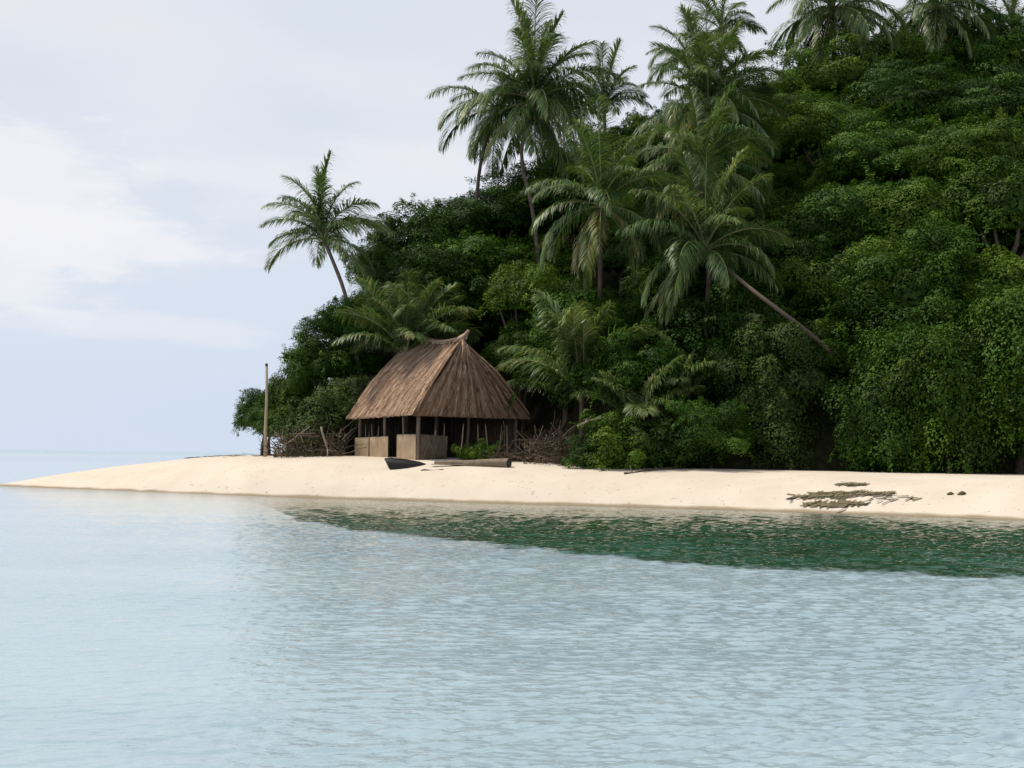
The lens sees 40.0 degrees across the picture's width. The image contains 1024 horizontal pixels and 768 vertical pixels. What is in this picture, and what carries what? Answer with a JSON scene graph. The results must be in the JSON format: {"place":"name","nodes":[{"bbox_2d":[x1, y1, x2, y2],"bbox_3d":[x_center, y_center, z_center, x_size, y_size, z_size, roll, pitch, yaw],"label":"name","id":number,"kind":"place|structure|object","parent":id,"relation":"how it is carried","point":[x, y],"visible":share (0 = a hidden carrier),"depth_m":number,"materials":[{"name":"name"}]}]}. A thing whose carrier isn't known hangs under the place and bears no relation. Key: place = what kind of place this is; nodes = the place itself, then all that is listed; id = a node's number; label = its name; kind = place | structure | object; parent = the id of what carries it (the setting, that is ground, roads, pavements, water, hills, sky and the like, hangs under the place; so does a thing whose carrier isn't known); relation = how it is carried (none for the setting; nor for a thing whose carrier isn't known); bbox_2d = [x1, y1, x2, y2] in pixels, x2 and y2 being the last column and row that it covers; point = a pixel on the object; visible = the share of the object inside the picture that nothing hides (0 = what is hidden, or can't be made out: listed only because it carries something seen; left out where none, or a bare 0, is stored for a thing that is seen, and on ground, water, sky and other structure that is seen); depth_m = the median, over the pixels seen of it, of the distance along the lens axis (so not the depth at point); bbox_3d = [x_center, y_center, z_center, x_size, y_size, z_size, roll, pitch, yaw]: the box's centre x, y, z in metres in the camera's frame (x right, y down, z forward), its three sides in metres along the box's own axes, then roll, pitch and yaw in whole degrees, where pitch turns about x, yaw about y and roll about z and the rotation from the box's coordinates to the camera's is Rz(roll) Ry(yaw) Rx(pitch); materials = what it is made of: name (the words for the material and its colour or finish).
{"place":"outdoors","nodes":[
{"label":"outdoors","id":0,"kind":"place"},
{"bbox_2d":[0,450,1023,767],"bbox_3d":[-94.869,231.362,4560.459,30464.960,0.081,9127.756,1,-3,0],"label":"sea","id":1,"kind":"structure","parent":0,"point":[168,630],"depth_m":15.75,"materials":[{"name":"liquid"}]},
{"bbox_2d":[0,154,1023,519],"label":"beach","id":2,"kind":"structure","parent":0,"point":[738,482],"depth_m":61.30,"materials":[{"name":"beige sand"}]},
{"bbox_2d":[232,387,282,454],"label":"broadleaf tree","id":3,"kind":"object","parent":2,"relation":"on","point":[246,413],"visible":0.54,"depth_m":78.74,"materials":[{"name":"green plant"}]},
{"bbox_2d":[251,404,320,441],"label":"bush","id":4,"kind":"object","parent":2,"relation":"on","point":[259,429],"visible":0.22,"depth_m":75.52,"materials":[{"name":"green plant"}]},
{"bbox_2d":[256,371,320,451],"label":"broadleaf tree","id":5,"kind":"object","parent":2,"relation":"on","point":[282,391],"visible":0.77,"depth_m":77.10,"materials":[{"name":"green plant"}]},
{"bbox_2d":[243,405,365,457],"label":"brush pile","id":6,"kind":"object","parent":2,"relation":"on","point":[293,451],"visible":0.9,"depth_m":71.44,"materials":[{"name":"brown plant"}]},
{"bbox_2d":[269,389,352,454],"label":"bush","id":7,"kind":"object","parent":2,"relation":"on","point":[308,417],"visible":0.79,"depth_m":73.47,"materials":[{"name":"green plant"}]},
{"bbox_2d":[257,149,393,426],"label":"coconut palm","id":8,"kind":"object","parent":2,"relation":"on","point":[316,214],"visible":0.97,"depth_m":77.14,"materials":[{"name":"green plant"}]},
{"bbox_2d":[274,315,382,396],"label":"broadleaf tree","id":9,"kind":"object","parent":2,"relation":"on","point":[312,357],"visible":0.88,"depth_m":76.52,"materials":[{"name":"green plant"}]},
{"bbox_2d":[302,369,372,452],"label":"broadleaf tree","id":10,"kind":"object","parent":2,"relation":"on","point":[344,400],"visible":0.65,"depth_m":73.44,"materials":[{"name":"green plant"}]},
{"bbox_2d":[305,285,412,390],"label":"broadleaf tree","id":11,"kind":"object","parent":2,"relation":"on","point":[331,322],"visible":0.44,"depth_m":76.92,"materials":[{"name":"green plant"}]},
{"bbox_2d":[344,347,385,386],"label":"broadleaf tree","id":12,"kind":"object","parent":2,"relation":"on","point":[381,365],"visible":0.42,"depth_m":78.32,"materials":[{"name":"green plant"}]},
{"bbox_2d":[347,211,452,290],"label":"broadleaf tree","id":13,"kind":"object","parent":2,"relation":"on","point":[382,243],"visible":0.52,"depth_m":80.16,"materials":[{"name":"green plant"}]},
{"bbox_2d":[384,458,424,469],"bbox_3d":[-4.872,3.646,64.254,1.904,0.550,0.865,1,-3,0],"label":"upturned canoe","id":14,"kind":"object","parent":2,"relation":"on","point":[395,463],"visible":1,"depth_m":63.92,"materials":[{"name":"grey wood"}]},
{"bbox_2d":[331,268,483,433],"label":"young palm","id":15,"kind":"object","parent":2,"relation":"on","point":[405,331],"visible":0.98,"depth_m":72.14,"materials":[{"name":"green plant"}]},
{"bbox_2d":[367,193,499,335],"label":"broadleaf tree","id":16,"kind":"object","parent":2,"relation":"on","point":[438,219],"visible":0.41,"depth_m":81.07,"materials":[{"name":"green plant"}]},
{"bbox_2d":[346,330,530,459],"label":"thatched hut","id":17,"kind":"object","parent":2,"relation":"on","point":[458,383],"visible":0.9,"depth_m":68.86,"materials":[{"name":"brown plant"}]},
{"bbox_2d":[380,243,503,435],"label":"broadleaf tree","id":18,"kind":"object","parent":2,"relation":"on","point":[417,260],"visible":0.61,"depth_m":75.90,"materials":[{"name":"green plant"}]},
{"bbox_2d":[404,223,528,333],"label":"broadleaf tree","id":19,"kind":"object","parent":2,"relation":"on","point":[487,261],"visible":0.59,"depth_m":77.68,"materials":[{"name":"green plant"}]},
{"bbox_2d":[450,440,492,459],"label":"bush","id":20,"kind":"object","parent":2,"relation":"on","point":[471,452],"visible":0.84,"depth_m":66.09,"materials":[{"name":"green plant"}]},
{"bbox_2d":[434,458,511,467],"bbox_3d":[-1.833,3.540,63.267,3.886,0.460,0.448,-1,-3,27],"label":"driftwood log","id":21,"kind":"object","parent":2,"relation":"on","point":[505,462],"visible":0.98,"depth_m":62.88,"materials":[{"name":"brown wood"}]},
{"bbox_2d":[425,66,559,329],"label":"coconut palm","id":22,"kind":"object","parent":2,"relation":"on","point":[487,138],"visible":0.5,"depth_m":83.69,"materials":[{"name":"green plant"}]},
{"bbox_2d":[471,294,527,342],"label":"broadleaf tree","id":23,"kind":"object","parent":2,"relation":"on","point":[494,325],"visible":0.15,"depth_m":78.14,"materials":[{"name":"green plant"}]},
{"bbox_2d":[479,318,548,433],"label":"broadleaf tree","id":24,"kind":"object","parent":2,"relation":"on","point":[498,357],"visible":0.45,"depth_m":72.86,"materials":[{"name":"green plant"}]},
{"bbox_2d":[445,165,589,247],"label":"broadleaf tree","id":25,"kind":"object","parent":2,"relation":"on","point":[511,217],"visible":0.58,"depth_m":82.74,"materials":[{"name":"green plant"}]},
{"bbox_2d":[469,421,572,461],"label":"brush pile","id":26,"kind":"object","parent":2,"relation":"on","point":[513,458],"visible":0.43,"depth_m":65.29,"materials":[{"name":"brown plant"}]},
{"bbox_2d":[475,254,568,421],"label":"broadleaf tree","id":27,"kind":"object","parent":2,"relation":"on","point":[511,294],"visible":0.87,"depth_m":73.31,"materials":[{"name":"green plant"}]},
{"bbox_2d":[487,230,582,277],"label":"broadleaf tree","id":28,"kind":"object","parent":2,"relation":"on","point":[561,264],"visible":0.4,"depth_m":81.28,"materials":[{"name":"green plant"}]},
{"bbox_2d":[457,0,622,262],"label":"coconut palm","id":29,"kind":"object","parent":2,"relation":"on","point":[547,100],"visible":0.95,"depth_m":80.13,"materials":[{"name":"green plant"}]},
{"bbox_2d":[505,348,574,426],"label":"young palm","id":30,"kind":"object","parent":2,"relation":"on","point":[543,385],"visible":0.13,"depth_m":69.89,"materials":[{"name":"green plant"}]},
{"bbox_2d":[503,409,605,463],"bbox_3d":[2.216,2.486,65.217,5.001,2.875,5.198,2,-3,-19],"label":"brush pile","id":31,"kind":"object","parent":2,"relation":"on","point":[559,442],"visible":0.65,"depth_m":64.37,"materials":[{"name":"brown plant"}]},
{"bbox_2d":[499,151,610,242],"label":"broadleaf tree","id":32,"kind":"object","parent":2,"relation":"on","point":[536,171],"visible":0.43,"depth_m":82.79,"materials":[{"name":"green plant"}]},
{"bbox_2d":[496,276,629,346],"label":"broadleaf tree","id":33,"kind":"object","parent":2,"relation":"on","point":[531,318],"visible":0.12,"depth_m":73.41,"materials":[{"name":"green plant"}]},
{"bbox_2d":[507,287,644,410],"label":"broadleaf tree","id":34,"kind":"object","parent":2,"relation":"on","point":[545,341],"visible":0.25,"depth_m":68.41,"materials":[{"name":"green plant"}]},
{"bbox_2d":[494,289,662,444],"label":"young palm","id":35,"kind":"object","parent":2,"relation":"on","point":[578,331],"visible":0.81,"depth_m":65.57,"materials":[{"name":"green plant"}]},
{"bbox_2d":[556,429,605,468],"bbox_3d":[3.244,3.009,62.539,2.655,2.100,2.229,2,-3,-30],"label":"bush","id":36,"kind":"object","parent":2,"relation":"on","point":[575,459],"visible":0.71,"depth_m":62.12,"materials":[{"name":"green plant"}]},
{"bbox_2d":[520,95,685,303],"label":"coconut palm","id":37,"kind":"object","parent":2,"relation":"on","point":[598,193],"visible":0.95,"depth_m":70.03,"materials":[{"name":"green plant"}]},
{"bbox_2d":[568,400,637,444],"bbox_3d":[4.223,2.323,63.456,3.204,3.203,2.706,-1,-3,29],"label":"bush","id":38,"kind":"object","parent":2,"relation":"on","point":[604,420],"visible":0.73,"depth_m":62.98,"materials":[{"name":"green plant"}]},
{"bbox_2d":[560,36,653,172],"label":"coconut palm","id":39,"kind":"object","parent":2,"relation":"on","point":[605,91],"visible":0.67,"depth_m":88.60,"materials":[{"name":"green plant"}]},
{"bbox_2d":[560,289,659,344],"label":"broadleaf tree","id":40,"kind":"object","parent":2,"relation":"on","point":[624,311],"visible":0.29,"depth_m":68.66,"materials":[{"name":"green plant"}]},
{"bbox_2d":[572,185,652,236],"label":"broadleaf tree","id":41,"kind":"object","parent":2,"relation":"on","point":[607,224],"visible":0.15,"depth_m":82.87,"materials":[{"name":"green plant"}]},
{"bbox_2d":[563,226,669,298],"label":"broadleaf tree","id":42,"kind":"object","parent":2,"relation":"on","point":[614,263],"visible":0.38,"depth_m":77.20,"materials":[{"name":"green plant"}]},
{"bbox_2d":[548,316,685,420],"bbox_3d":[5.011,-0.581,65.895,6.673,5.409,6.639,1,-3,1],"label":"broadleaf tree","id":43,"kind":"object","parent":2,"relation":"on","point":[624,365],"visible":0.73,"depth_m":64.59,"materials":[{"name":"green plant"}]},
{"bbox_2d":[581,410,661,470],"bbox_3d":[4.678,2.671,61.692,3.838,3.129,3.032,0,-3,19],"label":"bush","id":44,"kind":"object","parent":2,"relation":"on","point":[613,454],"visible":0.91,"depth_m":61.05,"materials":[{"name":"green plant"}]},
{"bbox_2d":[571,107,697,207],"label":"broadleaf tree","id":45,"kind":"object","parent":2,"relation":"on","point":[634,117],"visible":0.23,"depth_m":86.31,"materials":[{"name":"green plant"}]},
{"bbox_2d":[568,355,705,433],"bbox_3d":[5.855,1.346,64.055,5.713,5.410,5.713,3,-4,-43],"label":"young palm","id":46,"kind":"object","parent":2,"relation":"on","point":[642,410],"visible":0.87,"depth_m":63.22,"materials":[{"name":"green plant"}]},
{"bbox_2d":[606,136,700,210],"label":"broadleaf tree","id":47,"kind":"object","parent":2,"relation":"on","point":[653,158],"visible":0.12,"depth_m":85.44,"materials":[{"name":"green plant"}]},
{"bbox_2d":[601,343,707,409],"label":"broadleaf tree","id":48,"kind":"object","parent":2,"relation":"on","point":[692,396],"visible":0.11,"depth_m":65.60,"materials":[{"name":"green plant"}]},
{"bbox_2d":[611,200,697,246],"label":"broadleaf tree","id":49,"kind":"object","parent":2,"relation":"on","point":[670,216],"visible":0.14,"depth_m":79.02,"materials":[{"name":"green plant"}]},
{"bbox_2d":[620,410,689,468],"bbox_3d":[6.080,2.567,62.313,3.380,2.980,3.770,1,-3,-15],"label":"bush","id":50,"kind":"object","parent":2,"relation":"on","point":[658,441],"visible":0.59,"depth_m":61.45,"materials":[{"name":"green plant"}]},
{"bbox_2d":[619,238,705,296],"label":"broadleaf tree","id":51,"kind":"object","parent":2,"relation":"on","point":[630,287],"visible":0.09,"depth_m":72.90,"materials":[{"name":"green plant"}]},
{"bbox_2d":[634,331,732,432],"bbox_3d":[8.088,0.046,65.303,4.964,4.885,5.412,2,-3,-27],"label":"young palm","id":52,"kind":"object","parent":2,"relation":"on","point":[681,378],"visible":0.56,"depth_m":64.46,"materials":[{"name":"green plant"}]},
{"bbox_2d":[641,416,729,468],"bbox_3d":[7.606,2.675,61.934,3.872,3.062,3.250,-1,-3,26],"label":"bush","id":53,"kind":"object","parent":2,"relation":"on","point":[691,454],"visible":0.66,"depth_m":61.36,"materials":[{"name":"green plant"}]},
{"bbox_2d":[624,246,758,345],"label":"broadleaf tree","id":54,"kind":"object","parent":2,"relation":"on","point":[698,287],"visible":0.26,"depth_m":68.57,"materials":[{"name":"green plant"}]},
{"bbox_2d":[645,10,741,132],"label":"coconut palm","id":55,"kind":"object","parent":2,"relation":"on","point":[660,75],"visible":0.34,"depth_m":89.81,"materials":[{"name":"green plant"}]},
{"bbox_2d":[642,394,758,467],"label":"broadleaf tree","id":56,"kind":"object","parent":2,"relation":"on","point":[726,430],"visible":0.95,"depth_m":61.19,"materials":[{"name":"green plant"}]},
{"bbox_2d":[627,81,777,236],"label":"coconut palm","id":57,"kind":"object","parent":2,"relation":"on","point":[724,140],"visible":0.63,"depth_m":73.84,"materials":[{"name":"green plant"}]},
{"bbox_2d":[625,0,788,167],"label":"coconut palm","id":58,"kind":"object","parent":2,"relation":"on","point":[702,77],"visible":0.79,"depth_m":80.03,"materials":[{"name":"green plant"}]},
{"bbox_2d":[678,0,767,83],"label":"coconut palm","id":59,"kind":"object","parent":2,"relation":"on","point":[753,27],"visible":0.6,"depth_m":92.13,"materials":[{"name":"green plant"}]},
{"bbox_2d":[639,293,810,404],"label":"broadleaf tree","id":60,"kind":"object","parent":2,"relation":"on","point":[692,343],"visible":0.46,"depth_m":65.14,"materials":[{"name":"green plant"}]},
{"bbox_2d":[669,199,782,266],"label":"broadleaf tree","id":61,"kind":"object","parent":2,"relation":"on","point":[749,218],"visible":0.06,"depth_m":74.57,"materials":[{"name":"green plant"}]},
{"bbox_2d":[615,143,853,377],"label":"coconut palm","id":62,"kind":"object","parent":2,"relation":"on","point":[686,264],"visible":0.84,"depth_m":66.99,"materials":[{"name":"green plant"}]},
{"bbox_2d":[684,288,790,399],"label":"young palm","id":63,"kind":"object","parent":2,"relation":"on","point":[754,315],"visible":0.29,"depth_m":65.85,"materials":[{"name":"green plant"}]},
{"bbox_2d":[688,272,789,414],"bbox_3d":[10.808,-1.039,65.737,5.222,8.260,6.208,1,-3,-16],"label":"broadleaf tree","id":64,"kind":"object","parent":2,"relation":"on","point":[767,321],"visible":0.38,"depth_m":64.99,"materials":[{"name":"green plant"}]},
{"bbox_2d":[723,65,785,108],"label":"broadleaf tree","id":65,"kind":"object","parent":2,"relation":"on","point":[759,89],"visible":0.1,"depth_m":95.78,"materials":[{"name":"green plant"}]},
{"bbox_2d":[717,228,825,324],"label":"broadleaf tree","id":66,"kind":"object","parent":2,"relation":"on","point":[748,275],"visible":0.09,"depth_m":68.83,"materials":[{"name":"green plant"}]},
{"bbox_2d":[739,153,814,198],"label":"broadleaf tree","id":67,"kind":"object","parent":2,"relation":"on","point":[790,174],"visible":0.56,"depth_m":83.04,"materials":[{"name":"green plant"}]},
{"bbox_2d":[715,318,845,470],"bbox_3d":[11.691,1.770,64.069,5.977,9.497,5.803,2,-3,-19],"label":"broadleaf tree","id":68,"kind":"object","parent":2,"relation":"on","point":[781,415],"visible":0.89,"depth_m":62.82,"materials":[{"name":"green plant"}]},
{"bbox_2d":[743,183,822,226],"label":"broadleaf tree","id":69,"kind":"object","parent":2,"relation":"on","point":[773,210],"visible":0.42,"depth_m":79.33,"materials":[{"name":"green plant"}]},
{"bbox_2d":[744,220,856,318],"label":"broadleaf tree","id":70,"kind":"object","parent":2,"relation":"on","point":[806,250],"visible":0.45,"depth_m":69.03,"materials":[{"name":"green plant"}]},
{"bbox_2d":[760,309,861,381],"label":"broadleaf tree","id":71,"kind":"object","parent":2,"relation":"on","point":[823,327],"visible":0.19,"depth_m":64.48,"materials":[{"name":"green plant"}]},
{"bbox_2d":[736,84,892,174],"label":"broadleaf tree","id":72,"kind":"object","parent":2,"relation":"on","point":[805,129],"visible":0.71,"depth_m":81.79,"materials":[{"name":"green plant"}]},
{"bbox_2d":[767,275,892,347],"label":"broadleaf tree","id":73,"kind":"object","parent":2,"relation":"on","point":[832,318],"visible":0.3,"depth_m":66.84,"materials":[{"name":"green plant"}]},
{"bbox_2d":[773,90,886,164],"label":"broadleaf tree","id":74,"kind":"object","parent":2,"relation":"on","point":[783,156],"visible":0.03,"depth_m":88.45,"materials":[{"name":"green plant"}]},
{"bbox_2d":[765,242,907,375],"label":"broadleaf tree","id":75,"kind":"object","parent":2,"relation":"on","point":[834,291],"visible":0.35,"depth_m":67.08,"materials":[{"name":"green plant"}]},
{"bbox_2d":[792,156,880,200],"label":"broadleaf tree","id":76,"kind":"object","parent":2,"relation":"on","point":[813,184],"visible":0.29,"depth_m":81.75,"materials":[{"name":"green plant"}]},
{"bbox_2d":[765,0,909,98],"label":"coconut palm","id":77,"kind":"object","parent":2,"relation":"on","point":[853,16],"visible":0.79,"depth_m":92.19,"materials":[{"name":"green plant"}]},
{"bbox_2d":[762,28,921,109],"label":"broadleaf tree","id":78,"kind":"object","parent":2,"relation":"on","point":[846,69],"visible":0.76,"depth_m":90.09,"materials":[{"name":"green plant"}]},
{"bbox_2d":[786,489,921,511],"bbox_3d":[12.624,4.323,52.286,5.165,0.802,1.844,-1,-3,22],"label":"seaweed wrack","id":79,"kind":"object","parent":2,"relation":"on","point":[840,494],"visible":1,"depth_m":52.49,"materials":[{"name":"plant"}]},
{"bbox_2d":[769,172,939,258],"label":"broadleaf tree","id":80,"kind":"object","parent":2,"relation":"on","point":[833,211],"visible":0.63,"depth_m":70.61,"materials":[{"name":"green plant"}]},
{"bbox_2d":[806,109,963,188],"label":"broadleaf tree","id":81,"kind":"object","parent":2,"relation":"on","point":[854,157],"visible":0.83,"depth_m":77.83,"materials":[{"name":"green plant"}]},
{"bbox_2d":[837,225,933,282],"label":"broadleaf tree","id":82,"kind":"object","parent":2,"relation":"on","point":[887,247],"visible":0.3,"depth_m":67.23,"materials":[{"name":"green plant"}]},
{"bbox_2d":[818,300,954,405],"bbox_3d":[18.375,-1.038,64.752,7.180,5.991,9.089,2,-3,-18],"label":"broadleaf tree","id":83,"kind":"object","parent":2,"relation":"on","point":[896,320],"visible":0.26,"depth_m":64.26,"materials":[{"name":"green plant"}]},
{"bbox_2d":[814,46,973,132],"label":"broadleaf tree","id":84,"kind":"object","parent":2,"relation":"on","point":[904,98],"visible":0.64,"depth_m":84.81,"materials":[{"name":"green plant"}]},
{"bbox_2d":[821,319,972,472],"bbox_3d":[16.854,1.939,61.869,7.243,9.636,6.093,1,-3,-9],"label":"broadleaf tree","id":85,"kind":"object","parent":2,"relation":"on","point":[868,413],"visible":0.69,"depth_m":60.69,"materials":[{"name":"green plant"}]},
{"bbox_2d":[818,215,992,347],"bbox_3d":[19.030,-3.403,67.141,8.630,8.742,8.674,-1,-3,24],"label":"broadleaf tree","id":86,"kind":"object","parent":2,"relation":"on","point":[919,287],"visible":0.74,"depth_m":65.00,"materials":[{"name":"green plant"}]},
{"bbox_2d":[836,14,982,84],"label":"broadleaf tree","id":87,"kind":"object","parent":2,"relation":"on","point":[915,52],"visible":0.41,"depth_m":94.16,"materials":[{"name":"green plant"}]},
{"bbox_2d":[854,170,993,250],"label":"broadleaf tree","id":88,"kind":"object","parent":2,"relation":"on","point":[903,216],"visible":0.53,"depth_m":69.49,"materials":[{"name":"green plant"}]},
{"bbox_2d":[853,300,1023,473],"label":"broadleaf tree","id":89,"kind":"object","parent":2,"relation":"on","point":[961,404],"visible":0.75,"depth_m":59.80,"materials":[{"name":"green plant"}]},
{"bbox_2d":[874,0,1005,90],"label":"coconut palm","id":90,"kind":"object","parent":2,"relation":"on","point":[935,13],"visible":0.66,"depth_m":95.08,"materials":[{"name":"green plant"}]},
{"bbox_2d":[881,106,1023,249],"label":"broadleaf tree","id":91,"kind":"object","parent":2,"relation":"on","point":[973,145],"visible":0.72,"depth_m":74.90,"materials":[{"name":"green plant"}]},
{"bbox_2d":[889,54,1023,140],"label":"broadleaf tree","id":92,"kind":"object","parent":2,"relation":"on","point":[1006,96],"visible":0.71,"depth_m":83.19,"materials":[{"name":"green plant"}]},
{"bbox_2d":[921,60,999,95],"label":"broadleaf tree","id":93,"kind":"object","parent":2,"relation":"on","point":[968,73],"visible":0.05,"depth_m":94.57,"materials":[{"name":"green plant"}]},
{"bbox_2d":[900,213,1023,275],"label":"broadleaf tree","id":94,"kind":"object","parent":2,"relation":"on","point":[991,240],"visible":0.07,"depth_m":70.36,"materials":[{"name":"green plant"}]},
{"bbox_2d":[923,148,1023,339],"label":"broadleaf tree","id":95,"kind":"object","parent":2,"relation":"on","point":[993,204],"visible":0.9,"depth_m":69.11,"materials":[{"name":"green plant"}]},
{"bbox_2d":[924,0,1023,80],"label":"broadleaf tree","id":96,"kind":"object","parent":2,"relation":"on","point":[1005,42],"visible":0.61,"depth_m":95.10,"materials":[{"name":"green plant"}]},
{"bbox_2d":[930,244,1023,339],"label":"broadleaf tree","id":97,"kind":"object","parent":2,"relation":"on","point":[1009,272],"visible":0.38,"depth_m":64.58,"materials":[{"name":"green plant"}]},
{"bbox_2d":[952,276,1023,473],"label":"broadleaf tree","id":98,"kind":"object","parent":2,"relation":"on","point":[1015,332],"visible":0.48,"depth_m":60.86,"materials":[{"name":"green plant"}]},
{"bbox_2d":[0,0,1023,452],"label":"sky","id":99,"kind":"structure","parent":0,"point":[144,144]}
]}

